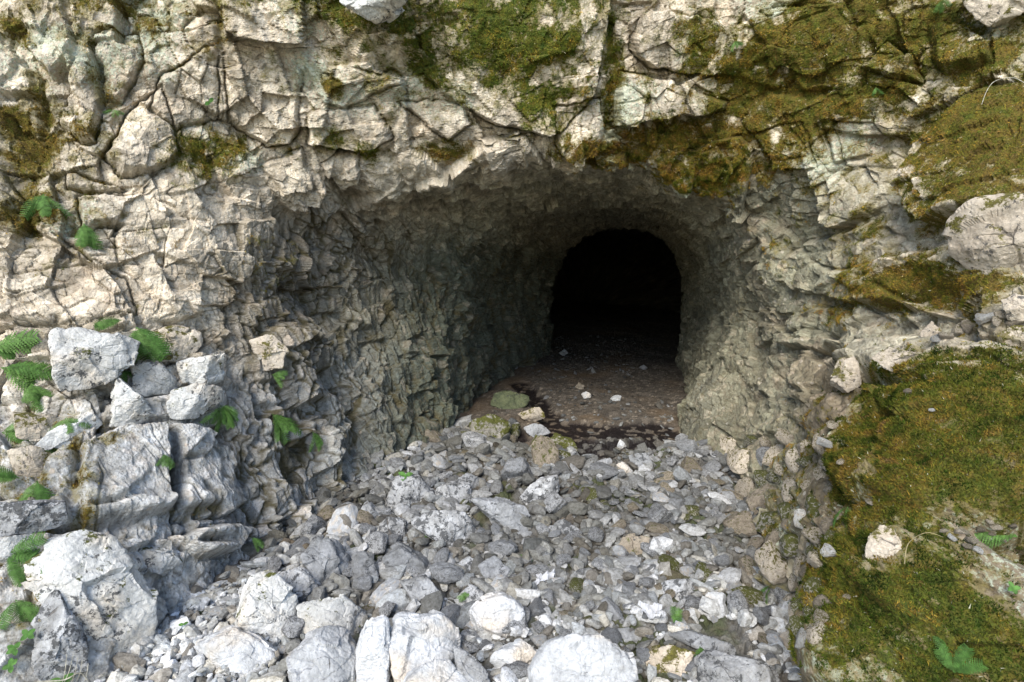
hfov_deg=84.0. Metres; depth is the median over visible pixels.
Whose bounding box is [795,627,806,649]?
wall stone
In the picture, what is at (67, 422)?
fern
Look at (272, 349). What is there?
rock block
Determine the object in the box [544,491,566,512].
cobble
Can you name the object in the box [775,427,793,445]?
wall stone
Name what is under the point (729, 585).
cobble
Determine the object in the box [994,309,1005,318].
ledge stone
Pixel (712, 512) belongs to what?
cobble
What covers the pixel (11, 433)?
fern
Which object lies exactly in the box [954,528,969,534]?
ledge stone
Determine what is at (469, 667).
boulder
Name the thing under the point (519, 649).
boulder
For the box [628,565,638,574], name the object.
cobble
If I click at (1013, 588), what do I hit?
seedling
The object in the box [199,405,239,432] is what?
fern
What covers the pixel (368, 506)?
stone
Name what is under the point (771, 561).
wall stone
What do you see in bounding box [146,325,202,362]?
rock block
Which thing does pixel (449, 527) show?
boulder
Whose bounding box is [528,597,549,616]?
cobble
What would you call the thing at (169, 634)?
cobble
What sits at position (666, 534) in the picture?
cobble
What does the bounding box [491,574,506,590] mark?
cobble
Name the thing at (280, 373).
fern
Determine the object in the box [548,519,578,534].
boulder
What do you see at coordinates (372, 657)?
boulder
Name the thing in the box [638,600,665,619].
white scrap
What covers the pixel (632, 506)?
cobble
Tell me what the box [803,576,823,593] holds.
wall stone
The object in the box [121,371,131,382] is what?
fern
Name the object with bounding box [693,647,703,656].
fern
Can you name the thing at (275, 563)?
cobble
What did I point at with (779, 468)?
wall stone
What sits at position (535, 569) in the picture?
cobble
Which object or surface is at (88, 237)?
fern
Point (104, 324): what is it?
fern
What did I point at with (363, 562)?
boulder
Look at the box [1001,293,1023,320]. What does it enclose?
jutting rock
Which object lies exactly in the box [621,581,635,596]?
cobble
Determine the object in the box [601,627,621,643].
cobble
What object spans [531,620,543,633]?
cobble
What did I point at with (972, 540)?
ledge stone
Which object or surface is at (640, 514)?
cobble
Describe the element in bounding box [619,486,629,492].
cobble
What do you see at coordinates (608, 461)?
stone
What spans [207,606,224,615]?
cobble
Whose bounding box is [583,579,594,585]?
cobble
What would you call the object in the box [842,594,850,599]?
ledge stone
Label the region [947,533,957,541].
ledge stone
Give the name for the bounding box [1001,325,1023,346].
jutting rock
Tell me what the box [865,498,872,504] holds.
ledge stone
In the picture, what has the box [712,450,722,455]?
cobble
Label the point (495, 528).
cobble
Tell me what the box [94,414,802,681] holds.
rubble
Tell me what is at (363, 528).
cobble
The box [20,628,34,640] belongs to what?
seedling
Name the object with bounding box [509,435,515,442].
cobble
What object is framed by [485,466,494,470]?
cobble
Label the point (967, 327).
ledge stone
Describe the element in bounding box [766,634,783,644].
cobble
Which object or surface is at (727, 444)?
wall stone
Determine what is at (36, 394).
fern
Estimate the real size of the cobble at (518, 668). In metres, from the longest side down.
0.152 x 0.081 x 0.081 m
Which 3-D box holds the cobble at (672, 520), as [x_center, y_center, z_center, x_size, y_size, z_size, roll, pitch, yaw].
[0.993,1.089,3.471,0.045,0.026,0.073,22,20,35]
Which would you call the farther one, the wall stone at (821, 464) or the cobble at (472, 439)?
the cobble at (472, 439)
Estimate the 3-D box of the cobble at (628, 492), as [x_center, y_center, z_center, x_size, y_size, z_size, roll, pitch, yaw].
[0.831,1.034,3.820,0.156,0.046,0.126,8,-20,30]
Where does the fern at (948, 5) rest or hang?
on the rock face at (426, 298)
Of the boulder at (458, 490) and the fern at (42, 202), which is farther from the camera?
the boulder at (458, 490)
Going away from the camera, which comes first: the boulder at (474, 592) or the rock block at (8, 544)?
the rock block at (8, 544)
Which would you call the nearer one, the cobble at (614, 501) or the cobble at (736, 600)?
the cobble at (736, 600)
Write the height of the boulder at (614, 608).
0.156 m
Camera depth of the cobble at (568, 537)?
3.28 m
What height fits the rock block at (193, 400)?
0.208 m
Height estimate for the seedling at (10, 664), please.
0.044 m
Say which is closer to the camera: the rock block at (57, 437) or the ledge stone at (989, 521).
the ledge stone at (989, 521)
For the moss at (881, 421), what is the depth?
2.03 m
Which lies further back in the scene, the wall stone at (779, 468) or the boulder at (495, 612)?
the wall stone at (779, 468)
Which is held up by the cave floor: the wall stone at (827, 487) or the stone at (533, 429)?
the stone at (533, 429)
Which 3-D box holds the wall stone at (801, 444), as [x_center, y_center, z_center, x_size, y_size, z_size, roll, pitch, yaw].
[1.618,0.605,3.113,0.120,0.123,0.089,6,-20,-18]
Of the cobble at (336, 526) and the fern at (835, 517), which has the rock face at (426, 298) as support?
the fern at (835, 517)
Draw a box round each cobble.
[166,629,177,640]
[180,655,193,660]
[203,614,212,620]
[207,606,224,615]
[256,565,269,572]
[268,555,281,572]
[277,644,286,654]
[281,615,304,638]
[285,536,309,556]
[300,514,325,536]
[316,505,335,520]
[327,504,358,534]
[339,535,349,542]
[342,560,352,576]
[352,575,372,591]
[357,509,373,523]
[358,522,375,534]
[361,603,374,610]
[364,531,387,554]
[368,578,401,603]
[369,479,391,494]
[374,507,391,514]
[379,601,395,616]
[387,534,401,544]
[389,457,406,469]
[403,553,418,576]
[410,505,425,512]
[425,429,441,442]
[429,561,463,583]
[431,454,446,471]
[433,547,448,562]
[436,471,452,479]
[439,450,447,456]
[440,604,459,624]
[448,455,463,459]
[460,628,479,653]
[461,431,486,447]
[463,497,472,502]
[464,620,476,631]
[476,482,491,487]
[476,527,484,532]
[479,639,491,649]
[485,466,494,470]
[488,539,517,555]
[491,523,503,534]
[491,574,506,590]
[500,660,528,678]
[501,445,516,456]
[501,456,531,480]
[502,616,527,633]
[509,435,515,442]
[510,423,520,436]
[523,606,530,622]
[526,564,549,576]
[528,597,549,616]
[531,435,559,467]
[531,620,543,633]
[532,634,546,646]
[536,524,548,533]
[543,588,553,603]
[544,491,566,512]
[545,577,564,583]
[548,529,560,536]
[549,468,560,474]
[556,553,571,567]
[559,450,570,457]
[559,610,573,615]
[559,626,571,635]
[562,534,572,542]
[564,497,572,501]
[568,530,581,537]
[568,577,583,592]
[576,568,585,574]
[579,547,590,555]
[581,486,596,502]
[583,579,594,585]
[585,600,594,610]
[587,462,619,479]
[587,526,603,542]
[591,557,607,570]
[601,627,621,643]
[609,485,617,492]
[609,498,618,504]
[611,519,625,528]
[612,545,627,556]
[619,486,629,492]
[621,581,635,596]
[622,602,632,609]
[624,489,646,498]
[624,498,631,504]
[627,502,638,512]
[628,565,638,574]
[632,511,646,517]
[636,647,649,664]
[638,577,655,587]
[640,542,657,556]
[640,587,647,593]
[642,507,649,512]
[643,564,655,570]
[644,522,669,533]
[645,635,653,638]
[647,503,672,523]
[652,492,668,502]
[653,583,661,589]
[654,471,675,482]
[654,623,667,632]
[657,554,679,571]
[660,482,674,492]
[661,532,669,538]
[665,589,674,597]
[666,456,678,465]
[668,498,684,509]
[670,516,676,523]
[674,620,689,629]
[675,433,687,440]
[675,438,697,453]
[679,566,692,576]
[679,610,689,619]
[681,456,702,473]
[684,513,689,519]
[684,595,700,609]
[685,505,699,515]
[685,657,696,671]
[695,439,707,445]
[695,561,712,580]
[700,488,708,493]
[703,460,721,472]
[707,503,719,510]
[708,509,722,515]
[709,538,720,545]
[711,615,718,622]
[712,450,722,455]
[712,479,724,484]
[714,554,729,566]
[722,488,742,499]
[722,510,756,536]
[725,581,741,591]
[726,589,748,612]
[731,586,763,607]
[734,546,743,552]
[738,555,757,575]
[747,537,764,547]
[752,578,761,585]
[752,606,769,625]
[758,632,767,643]
[759,604,777,614]
[764,652,776,660]
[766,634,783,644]
[769,587,788,602]
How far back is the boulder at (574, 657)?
2.17 m
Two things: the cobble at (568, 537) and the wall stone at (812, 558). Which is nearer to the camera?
the wall stone at (812, 558)
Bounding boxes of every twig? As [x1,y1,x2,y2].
[38,672,88,681]
[981,77,1023,104]
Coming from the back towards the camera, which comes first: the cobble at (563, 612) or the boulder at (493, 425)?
the boulder at (493, 425)
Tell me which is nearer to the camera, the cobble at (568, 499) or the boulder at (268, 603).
the boulder at (268, 603)
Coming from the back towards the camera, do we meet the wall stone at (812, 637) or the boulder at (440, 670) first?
the boulder at (440, 670)
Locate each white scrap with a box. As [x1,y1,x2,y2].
[534,568,555,584]
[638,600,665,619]
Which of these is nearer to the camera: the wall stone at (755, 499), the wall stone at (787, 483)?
the wall stone at (787, 483)
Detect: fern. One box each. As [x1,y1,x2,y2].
[0,328,41,359]
[0,465,18,483]
[0,600,39,629]
[1,361,52,392]
[2,423,29,445]
[6,531,47,586]
[19,481,55,500]
[20,194,72,220]
[22,383,52,413]
[51,418,90,434]
[74,223,101,249]
[94,317,120,330]
[103,109,123,116]
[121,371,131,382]
[128,327,171,362]
[156,453,172,468]
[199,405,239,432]
[252,538,264,551]
[272,370,287,387]
[272,414,303,444]
[309,433,323,451]
[457,592,468,601]
[670,606,682,622]
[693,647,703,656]
[731,41,743,51]
[760,585,770,604]
[832,507,851,527]
[871,88,883,95]
[933,0,952,12]
[933,636,988,674]
[974,532,1016,548]
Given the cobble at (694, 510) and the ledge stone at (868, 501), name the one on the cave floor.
the cobble at (694, 510)
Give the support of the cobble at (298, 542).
on the cave floor
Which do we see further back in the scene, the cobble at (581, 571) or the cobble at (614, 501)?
the cobble at (614, 501)
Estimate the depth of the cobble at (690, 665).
2.30 m
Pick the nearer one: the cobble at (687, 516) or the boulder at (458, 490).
the cobble at (687, 516)
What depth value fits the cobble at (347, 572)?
2.91 m
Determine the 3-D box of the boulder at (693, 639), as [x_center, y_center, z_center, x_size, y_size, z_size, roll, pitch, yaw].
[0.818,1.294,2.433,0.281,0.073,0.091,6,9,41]
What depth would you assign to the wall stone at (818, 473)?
2.70 m
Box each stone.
[361,500,379,517]
[517,530,531,536]
[524,423,549,436]
[550,433,577,451]
[559,349,567,355]
[575,382,584,388]
[581,391,590,397]
[597,458,611,464]
[610,395,620,400]
[616,462,632,472]
[617,440,625,448]
[629,453,652,466]
[698,592,726,618]
[719,436,735,452]
[726,448,751,474]
[734,477,755,496]
[743,435,757,445]
[746,483,775,514]
[753,470,767,487]
[754,539,788,584]
[756,447,769,466]
[756,511,776,532]
[759,436,770,446]
[762,443,784,465]
[766,468,780,483]
[767,529,779,542]
[774,463,783,475]
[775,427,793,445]
[777,502,793,519]
[779,532,797,558]
[779,626,789,649]
[780,519,787,529]
[781,477,796,501]
[782,593,795,600]
[785,447,799,472]
[788,573,797,591]
[788,602,793,616]
[789,615,802,636]
[790,597,801,612]
[792,555,804,576]
[793,509,805,528]
[795,455,813,467]
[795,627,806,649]
[797,439,811,456]
[800,479,809,490]
[800,567,806,578]
[801,527,821,546]
[802,605,815,616]
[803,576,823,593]
[804,494,821,526]
[805,543,814,556]
[805,620,827,643]
[806,550,823,568]
[812,433,824,455]
[812,594,831,607]
[813,467,826,479]
[813,609,829,622]
[816,437,832,448]
[818,457,825,470]
[819,517,838,534]
[820,543,836,556]
[823,483,832,494]
[824,529,835,539]
[826,420,838,428]
[836,458,844,464]
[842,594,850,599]
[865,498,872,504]
[903,388,911,393]
[930,334,940,341]
[938,332,954,338]
[939,528,948,532]
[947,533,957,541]
[951,323,964,335]
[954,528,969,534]
[960,321,973,333]
[961,543,972,548]
[964,537,978,543]
[972,546,983,554]
[973,312,994,324]
[976,526,985,531]
[986,519,993,523]
[990,524,1002,529]
[991,316,1001,325]
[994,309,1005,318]
[1005,320,1023,325]
[1008,523,1016,528]
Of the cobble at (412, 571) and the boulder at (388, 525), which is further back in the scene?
the boulder at (388, 525)
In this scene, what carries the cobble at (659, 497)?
on the cave floor
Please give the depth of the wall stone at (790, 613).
2.10 m
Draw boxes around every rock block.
[0,499,67,536]
[0,534,34,562]
[7,445,51,480]
[12,412,56,442]
[21,529,158,654]
[31,590,89,680]
[34,413,102,449]
[48,327,139,391]
[109,377,154,426]
[130,360,177,396]
[138,546,182,575]
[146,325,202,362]
[166,380,224,419]
[176,353,225,384]
[249,334,288,371]
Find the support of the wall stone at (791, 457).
attached to the rock face at (426, 298)
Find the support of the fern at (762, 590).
on the rubble
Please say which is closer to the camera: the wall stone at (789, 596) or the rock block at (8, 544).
the rock block at (8, 544)
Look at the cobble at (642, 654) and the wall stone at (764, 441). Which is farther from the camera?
the wall stone at (764, 441)
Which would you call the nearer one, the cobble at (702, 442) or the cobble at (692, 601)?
the cobble at (692, 601)
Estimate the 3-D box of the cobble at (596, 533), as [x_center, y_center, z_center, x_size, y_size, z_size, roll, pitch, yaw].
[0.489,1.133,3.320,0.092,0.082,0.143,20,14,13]
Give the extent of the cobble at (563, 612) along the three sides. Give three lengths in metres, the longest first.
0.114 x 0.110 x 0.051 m
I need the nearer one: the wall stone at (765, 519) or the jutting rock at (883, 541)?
the jutting rock at (883, 541)
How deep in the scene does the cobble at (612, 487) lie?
3.83 m
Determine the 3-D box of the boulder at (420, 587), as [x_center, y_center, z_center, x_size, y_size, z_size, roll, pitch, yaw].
[-0.416,1.238,2.740,0.248,0.212,0.166,6,9,43]
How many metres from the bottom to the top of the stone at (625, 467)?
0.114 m
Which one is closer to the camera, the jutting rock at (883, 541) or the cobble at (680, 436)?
the jutting rock at (883, 541)
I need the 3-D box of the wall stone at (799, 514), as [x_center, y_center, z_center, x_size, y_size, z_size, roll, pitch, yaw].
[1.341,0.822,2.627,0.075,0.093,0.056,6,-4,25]
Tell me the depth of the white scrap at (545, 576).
2.91 m
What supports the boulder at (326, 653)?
on the ground
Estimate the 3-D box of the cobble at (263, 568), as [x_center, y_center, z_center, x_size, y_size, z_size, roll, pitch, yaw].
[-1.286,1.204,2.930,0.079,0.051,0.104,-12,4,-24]
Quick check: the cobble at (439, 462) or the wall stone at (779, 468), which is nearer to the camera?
the wall stone at (779, 468)
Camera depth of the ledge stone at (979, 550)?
1.78 m
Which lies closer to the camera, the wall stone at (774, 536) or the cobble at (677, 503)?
the wall stone at (774, 536)
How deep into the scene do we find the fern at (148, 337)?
3.01 m
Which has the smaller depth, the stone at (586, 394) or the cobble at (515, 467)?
the cobble at (515, 467)
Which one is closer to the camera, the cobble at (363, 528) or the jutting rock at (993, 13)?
the jutting rock at (993, 13)
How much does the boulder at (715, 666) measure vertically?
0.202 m
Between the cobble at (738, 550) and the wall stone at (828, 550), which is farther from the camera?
the cobble at (738, 550)
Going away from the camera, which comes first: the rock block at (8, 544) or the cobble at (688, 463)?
the rock block at (8, 544)
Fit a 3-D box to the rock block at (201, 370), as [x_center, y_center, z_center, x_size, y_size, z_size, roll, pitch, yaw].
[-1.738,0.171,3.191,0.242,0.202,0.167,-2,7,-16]
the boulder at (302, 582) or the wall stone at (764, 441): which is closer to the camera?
the boulder at (302, 582)
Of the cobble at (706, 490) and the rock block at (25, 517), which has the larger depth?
the cobble at (706, 490)
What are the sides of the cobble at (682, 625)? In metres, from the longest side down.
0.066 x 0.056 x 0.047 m
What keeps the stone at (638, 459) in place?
on the rubble
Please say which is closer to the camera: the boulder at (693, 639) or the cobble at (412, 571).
the boulder at (693, 639)
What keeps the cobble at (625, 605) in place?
on the rubble
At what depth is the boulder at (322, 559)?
2.88 m
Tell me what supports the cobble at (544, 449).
on the rubble
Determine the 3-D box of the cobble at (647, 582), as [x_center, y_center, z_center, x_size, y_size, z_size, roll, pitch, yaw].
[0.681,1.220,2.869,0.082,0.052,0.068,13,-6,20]
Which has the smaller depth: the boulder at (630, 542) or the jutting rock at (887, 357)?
the jutting rock at (887, 357)
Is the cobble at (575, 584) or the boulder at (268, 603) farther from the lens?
the cobble at (575, 584)
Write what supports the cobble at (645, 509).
on the cave floor
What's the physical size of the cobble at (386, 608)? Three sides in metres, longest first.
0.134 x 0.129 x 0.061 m
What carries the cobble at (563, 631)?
on the cave floor
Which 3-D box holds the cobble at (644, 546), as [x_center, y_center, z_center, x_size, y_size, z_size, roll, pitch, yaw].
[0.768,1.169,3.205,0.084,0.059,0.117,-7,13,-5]
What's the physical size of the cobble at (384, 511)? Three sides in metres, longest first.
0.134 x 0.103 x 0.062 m
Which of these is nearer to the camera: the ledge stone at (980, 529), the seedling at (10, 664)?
the ledge stone at (980, 529)
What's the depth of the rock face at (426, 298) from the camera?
3.49 m
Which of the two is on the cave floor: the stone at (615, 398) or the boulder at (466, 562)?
the stone at (615, 398)
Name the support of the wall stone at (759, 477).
attached to the rock face at (426, 298)
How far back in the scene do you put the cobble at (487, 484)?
3.94 m
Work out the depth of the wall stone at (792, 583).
2.66 m
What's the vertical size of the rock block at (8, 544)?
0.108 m
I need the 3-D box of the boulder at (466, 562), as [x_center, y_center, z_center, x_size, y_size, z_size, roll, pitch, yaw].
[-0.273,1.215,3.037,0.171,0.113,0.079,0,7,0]
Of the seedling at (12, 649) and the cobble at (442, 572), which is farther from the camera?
the cobble at (442, 572)
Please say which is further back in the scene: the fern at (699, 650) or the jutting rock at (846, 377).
the jutting rock at (846, 377)
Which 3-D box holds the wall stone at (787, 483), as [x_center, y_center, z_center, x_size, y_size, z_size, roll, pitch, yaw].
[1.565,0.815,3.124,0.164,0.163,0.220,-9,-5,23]
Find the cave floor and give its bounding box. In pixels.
[105,302,792,681]
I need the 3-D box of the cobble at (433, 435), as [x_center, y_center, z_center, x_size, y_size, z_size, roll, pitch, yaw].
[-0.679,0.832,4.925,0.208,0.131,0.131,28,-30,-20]
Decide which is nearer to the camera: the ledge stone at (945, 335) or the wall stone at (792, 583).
the ledge stone at (945, 335)
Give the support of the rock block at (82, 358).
on the rock face at (426, 298)
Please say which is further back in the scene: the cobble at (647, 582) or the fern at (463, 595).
the cobble at (647, 582)
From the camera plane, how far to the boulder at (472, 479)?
3.97 m
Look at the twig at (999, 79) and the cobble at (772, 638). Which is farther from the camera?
the twig at (999, 79)
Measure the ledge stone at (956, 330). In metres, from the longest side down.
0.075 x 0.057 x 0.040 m
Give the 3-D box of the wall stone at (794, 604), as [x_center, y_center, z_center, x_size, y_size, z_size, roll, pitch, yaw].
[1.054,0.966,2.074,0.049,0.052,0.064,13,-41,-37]
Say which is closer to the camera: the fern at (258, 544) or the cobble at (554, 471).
the fern at (258, 544)
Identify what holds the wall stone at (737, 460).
attached to the rock face at (426, 298)
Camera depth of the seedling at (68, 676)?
2.16 m
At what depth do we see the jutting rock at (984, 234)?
2.48 m
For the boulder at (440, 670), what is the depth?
2.16 m
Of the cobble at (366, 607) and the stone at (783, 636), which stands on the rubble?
the stone at (783, 636)
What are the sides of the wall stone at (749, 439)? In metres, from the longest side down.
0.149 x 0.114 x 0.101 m
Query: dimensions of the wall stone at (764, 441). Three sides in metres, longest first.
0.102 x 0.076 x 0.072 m
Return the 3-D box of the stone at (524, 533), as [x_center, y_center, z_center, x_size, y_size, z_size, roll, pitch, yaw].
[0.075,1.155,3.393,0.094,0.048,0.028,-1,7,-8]
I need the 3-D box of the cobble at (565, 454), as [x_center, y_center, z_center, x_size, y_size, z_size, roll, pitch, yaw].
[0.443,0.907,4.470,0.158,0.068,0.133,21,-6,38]
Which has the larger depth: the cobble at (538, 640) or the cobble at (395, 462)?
the cobble at (395, 462)
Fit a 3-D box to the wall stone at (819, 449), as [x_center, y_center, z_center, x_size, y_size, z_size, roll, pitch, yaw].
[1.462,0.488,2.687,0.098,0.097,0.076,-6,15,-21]
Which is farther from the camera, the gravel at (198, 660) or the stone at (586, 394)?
the stone at (586, 394)
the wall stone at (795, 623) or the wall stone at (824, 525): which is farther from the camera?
the wall stone at (824, 525)
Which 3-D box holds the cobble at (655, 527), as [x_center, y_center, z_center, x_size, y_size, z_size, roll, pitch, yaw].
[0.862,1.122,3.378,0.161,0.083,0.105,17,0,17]
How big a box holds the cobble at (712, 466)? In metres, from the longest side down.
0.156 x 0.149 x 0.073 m
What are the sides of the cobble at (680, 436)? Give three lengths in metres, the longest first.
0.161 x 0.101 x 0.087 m
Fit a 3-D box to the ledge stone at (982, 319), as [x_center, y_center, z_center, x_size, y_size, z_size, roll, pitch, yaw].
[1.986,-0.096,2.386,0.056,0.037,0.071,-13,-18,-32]
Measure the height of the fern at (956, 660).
0.088 m
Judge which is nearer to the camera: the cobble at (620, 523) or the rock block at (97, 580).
the rock block at (97, 580)
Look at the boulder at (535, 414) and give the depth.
5.54 m
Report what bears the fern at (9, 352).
on the rock face at (426, 298)
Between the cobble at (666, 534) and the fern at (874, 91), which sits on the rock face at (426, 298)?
the fern at (874, 91)
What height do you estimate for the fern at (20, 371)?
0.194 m
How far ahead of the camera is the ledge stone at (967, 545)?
1.80 m
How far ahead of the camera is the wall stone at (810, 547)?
2.41 m
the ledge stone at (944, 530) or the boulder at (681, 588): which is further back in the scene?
the boulder at (681, 588)
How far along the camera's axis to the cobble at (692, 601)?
2.69 m
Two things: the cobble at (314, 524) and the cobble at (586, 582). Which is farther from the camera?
the cobble at (314, 524)
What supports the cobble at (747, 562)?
on the rubble
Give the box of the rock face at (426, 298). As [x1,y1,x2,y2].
[0,0,1023,681]
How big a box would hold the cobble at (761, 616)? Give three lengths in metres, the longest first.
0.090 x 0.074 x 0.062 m
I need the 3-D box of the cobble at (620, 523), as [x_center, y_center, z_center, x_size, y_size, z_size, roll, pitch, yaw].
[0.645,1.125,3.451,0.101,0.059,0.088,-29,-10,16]
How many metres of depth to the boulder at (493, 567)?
2.96 m
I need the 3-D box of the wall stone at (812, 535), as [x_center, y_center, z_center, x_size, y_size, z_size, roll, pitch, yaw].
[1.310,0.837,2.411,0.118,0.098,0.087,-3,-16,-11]
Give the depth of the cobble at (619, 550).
3.13 m
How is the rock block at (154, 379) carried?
on the rock face at (426, 298)
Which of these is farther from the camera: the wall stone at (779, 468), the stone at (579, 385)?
the stone at (579, 385)
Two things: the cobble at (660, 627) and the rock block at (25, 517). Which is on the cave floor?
the cobble at (660, 627)
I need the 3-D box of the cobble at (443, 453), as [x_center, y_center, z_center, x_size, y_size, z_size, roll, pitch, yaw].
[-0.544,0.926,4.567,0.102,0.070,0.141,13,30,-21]
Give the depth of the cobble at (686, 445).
4.54 m
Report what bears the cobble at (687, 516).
on the rubble
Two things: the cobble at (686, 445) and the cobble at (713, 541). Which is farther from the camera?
the cobble at (686, 445)
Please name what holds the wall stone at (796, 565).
attached to the rock face at (426, 298)
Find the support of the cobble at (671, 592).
on the cave floor
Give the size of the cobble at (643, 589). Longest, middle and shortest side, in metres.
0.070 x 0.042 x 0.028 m
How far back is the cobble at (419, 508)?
3.64 m
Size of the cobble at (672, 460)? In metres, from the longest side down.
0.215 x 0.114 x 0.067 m
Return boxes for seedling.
[2,658,16,672]
[6,642,20,655]
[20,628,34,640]
[51,673,73,681]
[205,98,212,104]
[398,472,412,480]
[1008,581,1020,593]
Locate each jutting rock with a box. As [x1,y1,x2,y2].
[339,0,406,23]
[830,356,861,392]
[865,525,903,558]
[871,347,918,371]
[920,321,941,336]
[941,191,1023,274]
[962,0,1023,27]
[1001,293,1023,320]
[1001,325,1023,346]
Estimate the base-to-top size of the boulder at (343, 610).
0.229 m
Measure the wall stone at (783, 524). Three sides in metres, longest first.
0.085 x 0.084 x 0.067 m
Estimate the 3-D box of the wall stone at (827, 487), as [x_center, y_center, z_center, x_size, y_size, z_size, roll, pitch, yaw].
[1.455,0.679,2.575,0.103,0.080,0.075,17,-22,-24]
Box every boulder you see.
[193,625,276,677]
[235,569,298,641]
[279,566,320,603]
[286,625,356,681]
[296,594,365,634]
[300,536,350,583]
[351,551,378,578]
[355,615,391,681]
[378,516,407,540]
[382,541,428,574]
[385,473,434,504]
[389,609,461,681]
[400,573,445,610]
[403,659,467,681]
[411,510,476,546]
[435,480,471,502]
[453,645,489,681]
[454,583,484,604]
[455,556,472,570]
[458,473,478,488]
[468,591,524,637]
[469,414,511,437]
[471,497,529,530]
[478,556,509,577]
[490,390,529,408]
[490,638,535,668]
[518,407,544,421]
[519,475,559,504]
[527,633,637,681]
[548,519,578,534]
[594,596,624,623]
[618,533,649,554]
[618,627,641,643]
[646,644,694,677]
[661,579,693,600]
[669,629,735,654]
[694,650,780,681]
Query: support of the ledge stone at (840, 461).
on the moss at (881, 421)
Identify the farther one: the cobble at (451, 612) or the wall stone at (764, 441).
the wall stone at (764, 441)
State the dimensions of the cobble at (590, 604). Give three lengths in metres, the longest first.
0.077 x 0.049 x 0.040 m
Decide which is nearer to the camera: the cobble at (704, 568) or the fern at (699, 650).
the fern at (699, 650)
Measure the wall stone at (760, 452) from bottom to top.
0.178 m
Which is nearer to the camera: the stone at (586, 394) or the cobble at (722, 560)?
the cobble at (722, 560)
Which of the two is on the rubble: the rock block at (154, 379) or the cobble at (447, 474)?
the cobble at (447, 474)
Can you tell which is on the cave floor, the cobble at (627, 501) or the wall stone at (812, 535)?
the cobble at (627, 501)
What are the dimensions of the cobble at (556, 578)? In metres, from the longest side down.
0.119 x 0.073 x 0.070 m
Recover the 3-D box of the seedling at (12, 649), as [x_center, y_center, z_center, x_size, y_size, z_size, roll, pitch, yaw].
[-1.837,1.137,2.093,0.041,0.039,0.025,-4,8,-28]
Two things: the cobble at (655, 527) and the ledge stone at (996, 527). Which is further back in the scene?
the cobble at (655, 527)
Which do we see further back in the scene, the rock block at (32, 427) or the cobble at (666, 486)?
the cobble at (666, 486)
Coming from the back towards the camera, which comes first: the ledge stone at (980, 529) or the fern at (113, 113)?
the fern at (113, 113)
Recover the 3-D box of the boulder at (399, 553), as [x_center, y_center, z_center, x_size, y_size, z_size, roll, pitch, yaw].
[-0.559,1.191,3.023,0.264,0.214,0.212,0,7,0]
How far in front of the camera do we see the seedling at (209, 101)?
3.35 m
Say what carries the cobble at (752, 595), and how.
on the rubble
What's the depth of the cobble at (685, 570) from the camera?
3.01 m
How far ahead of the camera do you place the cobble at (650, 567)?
3.02 m
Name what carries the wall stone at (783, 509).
attached to the rock face at (426, 298)
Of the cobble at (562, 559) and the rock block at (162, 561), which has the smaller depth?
the rock block at (162, 561)
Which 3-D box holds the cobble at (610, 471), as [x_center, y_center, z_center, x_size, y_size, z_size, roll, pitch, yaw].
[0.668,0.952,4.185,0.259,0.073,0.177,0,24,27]
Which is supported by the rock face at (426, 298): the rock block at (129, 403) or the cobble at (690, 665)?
the rock block at (129, 403)
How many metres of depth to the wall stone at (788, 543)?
2.69 m
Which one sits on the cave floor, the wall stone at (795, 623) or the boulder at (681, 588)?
the boulder at (681, 588)
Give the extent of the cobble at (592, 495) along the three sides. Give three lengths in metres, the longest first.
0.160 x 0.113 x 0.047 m
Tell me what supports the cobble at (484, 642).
on the rubble
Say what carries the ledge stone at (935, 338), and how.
on the rock face at (426, 298)
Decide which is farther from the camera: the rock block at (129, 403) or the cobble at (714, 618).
the rock block at (129, 403)
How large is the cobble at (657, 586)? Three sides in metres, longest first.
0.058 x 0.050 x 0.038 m
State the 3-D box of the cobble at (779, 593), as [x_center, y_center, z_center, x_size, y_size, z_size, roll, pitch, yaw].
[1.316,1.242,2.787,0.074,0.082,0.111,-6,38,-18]
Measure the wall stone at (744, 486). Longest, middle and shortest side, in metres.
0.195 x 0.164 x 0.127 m
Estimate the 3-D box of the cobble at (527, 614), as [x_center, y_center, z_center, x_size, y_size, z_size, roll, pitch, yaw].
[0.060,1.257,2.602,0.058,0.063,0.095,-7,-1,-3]
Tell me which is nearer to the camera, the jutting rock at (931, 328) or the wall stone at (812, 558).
the wall stone at (812, 558)
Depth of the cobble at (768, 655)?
2.35 m
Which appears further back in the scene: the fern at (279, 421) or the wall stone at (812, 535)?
the fern at (279, 421)
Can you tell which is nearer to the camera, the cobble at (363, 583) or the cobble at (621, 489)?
the cobble at (363, 583)
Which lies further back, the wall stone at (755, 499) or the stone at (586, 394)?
the stone at (586, 394)
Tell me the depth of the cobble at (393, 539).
3.26 m
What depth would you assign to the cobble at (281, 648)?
2.42 m
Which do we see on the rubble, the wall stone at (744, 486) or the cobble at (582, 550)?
the cobble at (582, 550)
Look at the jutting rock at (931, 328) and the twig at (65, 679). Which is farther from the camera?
the jutting rock at (931, 328)
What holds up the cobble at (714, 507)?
on the rubble
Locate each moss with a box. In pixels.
[0,0,1023,666]
[796,342,1023,681]
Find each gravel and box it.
[98,578,281,681]
[493,335,635,416]
[546,400,676,463]
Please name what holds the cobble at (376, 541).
on the cave floor
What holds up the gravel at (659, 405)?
on the cave floor
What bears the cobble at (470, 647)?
on the rubble
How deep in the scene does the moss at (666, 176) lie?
3.48 m
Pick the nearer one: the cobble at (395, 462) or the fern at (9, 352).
the fern at (9, 352)
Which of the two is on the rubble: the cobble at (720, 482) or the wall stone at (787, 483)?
the cobble at (720, 482)
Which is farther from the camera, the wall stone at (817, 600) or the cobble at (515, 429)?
the cobble at (515, 429)
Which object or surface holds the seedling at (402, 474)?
on the boulder at (412, 488)

